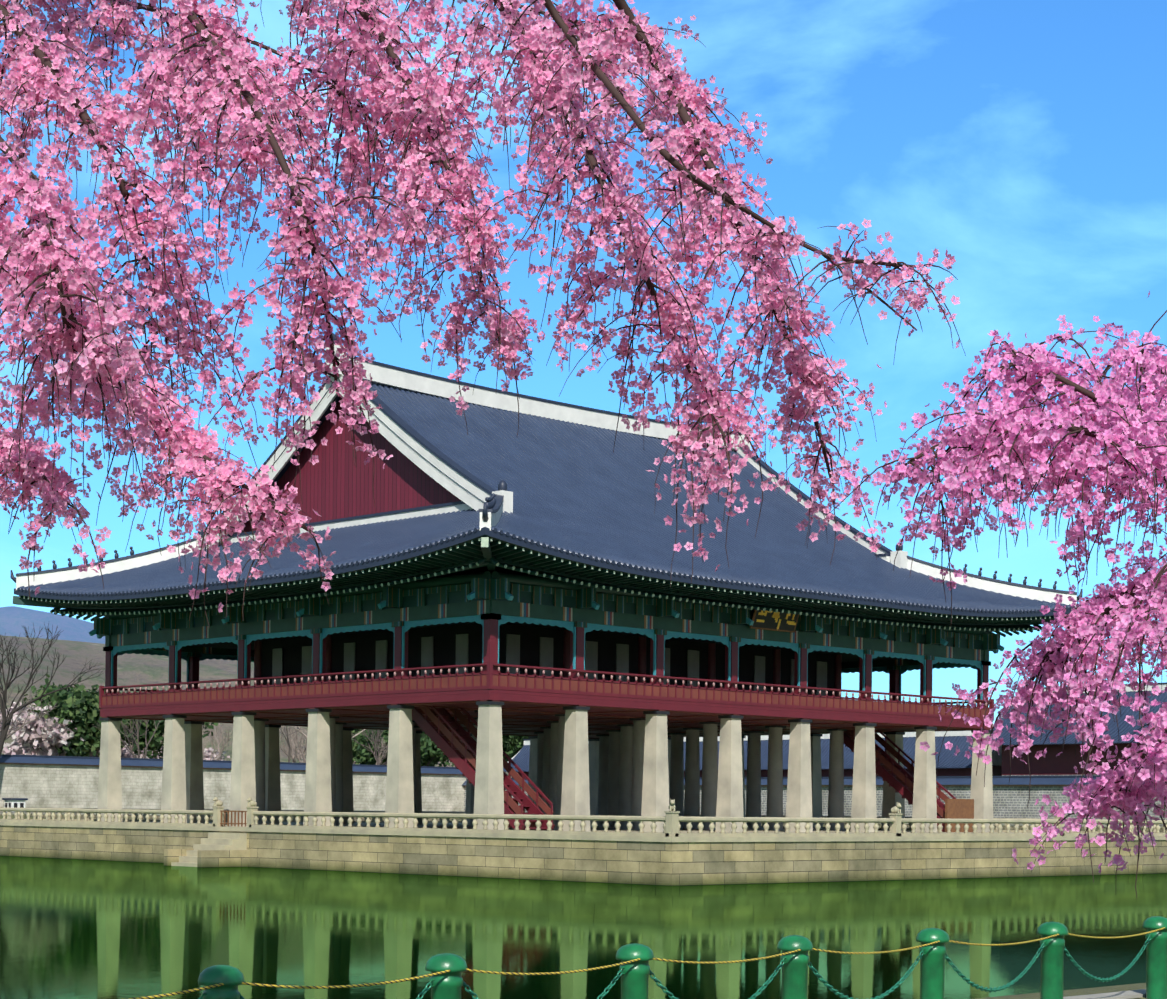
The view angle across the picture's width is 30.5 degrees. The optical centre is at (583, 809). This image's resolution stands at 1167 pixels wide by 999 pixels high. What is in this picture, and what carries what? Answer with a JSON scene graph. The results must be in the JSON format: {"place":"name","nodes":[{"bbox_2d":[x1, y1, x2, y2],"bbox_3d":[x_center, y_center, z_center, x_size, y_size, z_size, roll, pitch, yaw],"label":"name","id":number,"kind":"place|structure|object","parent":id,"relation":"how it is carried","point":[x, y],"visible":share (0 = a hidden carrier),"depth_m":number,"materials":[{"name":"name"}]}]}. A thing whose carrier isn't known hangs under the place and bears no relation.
{"place":"outdoors","nodes":[
{"label":"outdoors","id":0,"kind":"place"},
{"bbox_2d":[0,606,1162,998],"bbox_3d":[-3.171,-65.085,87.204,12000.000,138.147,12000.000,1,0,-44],"label":"ground","id":1,"kind":"structure","parent":0,"point":[76,646],"depth_m":379.29,"materials":[{"name":"brown soil"}]},
{"bbox_2d":[0,702,30,740],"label":"bare tree","id":2,"kind":"object","parent":1,"relation":"on","point":[14,704],"depth_m":301.61,"materials":[{"name":"pink plant"}]},
{"bbox_2d":[0,676,57,739],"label":"bare tree","id":3,"kind":"object","parent":1,"relation":"on","point":[12,725],"visible":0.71,"depth_m":196.41,"materials":[{"name":"grey plant"}]},
{"bbox_2d":[2,740,60,755],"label":"flowering shrub","id":4,"kind":"object","parent":1,"relation":"on","point":[12,750],"visible":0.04,"depth_m":216.79,"materials":[{"name":"pink plant"}]},
{"bbox_2d":[0,702,99,756],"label":"blossoming tree","id":5,"kind":"object","parent":1,"relation":"on","point":[47,734],"visible":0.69,"depth_m":206.92,"materials":[{"name":"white plant"}]},
{"bbox_2d":[0,624,103,756],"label":"bare tree","id":6,"kind":"object","parent":1,"relation":"on","point":[5,721],"visible":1,"depth_m":185.27,"materials":[{"name":"brown plant"}]},
{"bbox_2d":[24,674,104,697],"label":"bare tree","id":7,"kind":"object","parent":1,"relation":"on","point":[94,692],"visible":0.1,"depth_m":309.35,"materials":[{"name":"green plant"}]},
{"bbox_2d":[22,678,138,756],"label":"green tree","id":8,"kind":"object","parent":1,"relation":"on","point":[83,713],"visible":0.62,"depth_m":208.08,"materials":[{"name":"green plant"}]},
{"bbox_2d":[91,741,132,757],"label":"flowering shrub","id":9,"kind":"object","parent":1,"relation":"on","point":[124,755],"depth_m":217.68,"materials":[{"name":"pink plant"}]},
{"bbox_2d":[92,719,160,757],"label":"bare tree","id":10,"kind":"object","parent":1,"relation":"on","point":[133,739],"visible":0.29,"depth_m":199.93,"materials":[{"name":"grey plant"}]},
{"bbox_2d":[137,747,160,758],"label":"flowering shrub","id":11,"kind":"object","parent":1,"relation":"on","point":[141,755],"visible":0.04,"depth_m":274.39,"materials":[{"name":"pink plant"}]},
{"bbox_2d":[120,688,217,758],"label":"bare tree","id":12,"kind":"object","parent":1,"relation":"on","point":[155,744],"visible":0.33,"depth_m":209.54,"materials":[{"name":"green plant"}]},
{"bbox_2d":[207,723,223,750],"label":"bare tree","id":13,"kind":"object","parent":1,"relation":"on","point":[219,738],"visible":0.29,"depth_m":323.85,"materials":[{"name":"grey plant"}]},
{"bbox_2d":[203,748,229,760],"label":"flowering shrub","id":14,"kind":"object","parent":1,"relation":"on","point":[208,756],"visible":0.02,"depth_m":277.69,"materials":[{"name":"pink plant"}]},
{"bbox_2d":[202,722,232,760],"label":"bare tree","id":15,"kind":"object","parent":1,"relation":"on","point":[222,744],"visible":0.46,"depth_m":264.04,"materials":[{"name":"grey plant"}]},
{"bbox_2d":[279,726,302,761],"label":"bare tree","id":16,"kind":"object","parent":1,"relation":"on","point":[288,743],"visible":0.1,"depth_m":212.16,"materials":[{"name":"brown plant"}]},
{"bbox_2d":[279,726,305,762],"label":"bare tree","id":17,"kind":"object","parent":1,"relation":"on","point":[293,735],"visible":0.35,"depth_m":278.72,"materials":[{"name":"grey plant"}]},
{"bbox_2d":[280,728,306,762],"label":"bare tree","id":18,"kind":"object","parent":1,"relation":"on","point":[291,751],"visible":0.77,"depth_m":220.15,"materials":[{"name":"grey plant"}]},
{"bbox_2d":[279,726,307,762],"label":"bare tree","id":19,"kind":"object","parent":1,"relation":"on","point":[292,729],"visible":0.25,"depth_m":295.63,"materials":[{"name":"grey plant"}]},
{"bbox_2d":[292,726,365,738],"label":"bare tree","id":20,"kind":"object","parent":1,"relation":"on","point":[300,730],"visible":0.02,"depth_m":222.58,"materials":[{"name":"grey plant"}]},
{"bbox_2d":[352,730,386,764],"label":"green tree","id":21,"kind":"object","parent":1,"relation":"on","point":[359,757],"depth_m":263.66,"materials":[{"name":"green plant"}]},
{"bbox_2d":[352,729,387,764],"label":"bare tree","id":22,"kind":"object","parent":1,"relation":"on","point":[377,747],"visible":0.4,"depth_m":225.58,"materials":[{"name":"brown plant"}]},
{"bbox_2d":[373,737,387,764],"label":"bare tree","id":23,"kind":"object","parent":1,"relation":"on","point":[382,750],"visible":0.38,"depth_m":244.76,"materials":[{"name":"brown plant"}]},
{"bbox_2d":[354,729,441,766],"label":"evergreen tree","id":24,"kind":"object","parent":1,"relation":"on","point":[384,734],"visible":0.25,"depth_m":256.06,"materials":[{"name":"green plant"}]},
{"bbox_2d":[420,732,449,766],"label":"evergreen tree","id":25,"kind":"object","parent":1,"relation":"on","point":[431,754],"visible":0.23,"depth_m":237.30,"materials":[{"name":"green plant"}]},
{"bbox_2d":[0,0,965,625],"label":"weeping cherry tree","id":26,"kind":"object","parent":1,"relation":"on","point":[40,254],"visible":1,"depth_m":6.47,"materials":[{"name":"pink plant"}]},
{"bbox_2d":[449,736,518,766],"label":"evergreen tree","id":27,"kind":"object","parent":1,"relation":"on","point":[506,750],"visible":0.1,"depth_m":248.01,"materials":[{"name":"green plant"}]},
{"bbox_2d":[502,735,527,757],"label":"evergreen tree","id":28,"kind":"object","parent":1,"relation":"on","point":[515,743],"visible":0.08,"depth_m":239.92,"materials":[{"name":"green plant"}]},
{"bbox_2d":[0,796,1166,885],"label":"stone terrace","id":29,"kind":"structure","parent":1,"relation":"on","point":[673,853],"depth_m":88.93,"materials":[{"name":"beige stone"}]},
{"bbox_2d":[10,332,1082,831],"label":"pavilion","id":30,"kind":"structure","parent":29,"relation":"on","point":[498,574],"depth_m":100.37,"materials":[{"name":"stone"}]},
{"bbox_2d":[0,682,1166,827],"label":"perimeter wall","id":31,"kind":"structure","parent":1,"relation":"on","point":[35,781],"depth_m":188.09,"materials":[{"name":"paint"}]},
{"bbox_2d":[127,916,1166,998],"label":"fence","id":32,"kind":"object","parent":1,"relation":"on","point":[444,969],"visible":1,"depth_m":16.25,"materials":[{"name":"green metal"}]},
{"bbox_2d":[830,290,1166,896],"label":"weeping cherry tree","id":33,"kind":"object","parent":1,"relation":"on","point":[1113,417],"visible":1,"depth_m":6.08,"materials":[{"name":"pink plant"}]},
{"bbox_2d":[0,856,1166,998],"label":"pond water","id":34,"kind":"structure","parent":0,"point":[84,929],"depth_m":48.27,"materials":[{"name":"green liquid"}]},
{"bbox_2d":[0,0,1166,723],"label":"sky","id":35,"kind":"structure","parent":0,"point":[1025,141],"materials":[{"name":"blue"}]}
]}

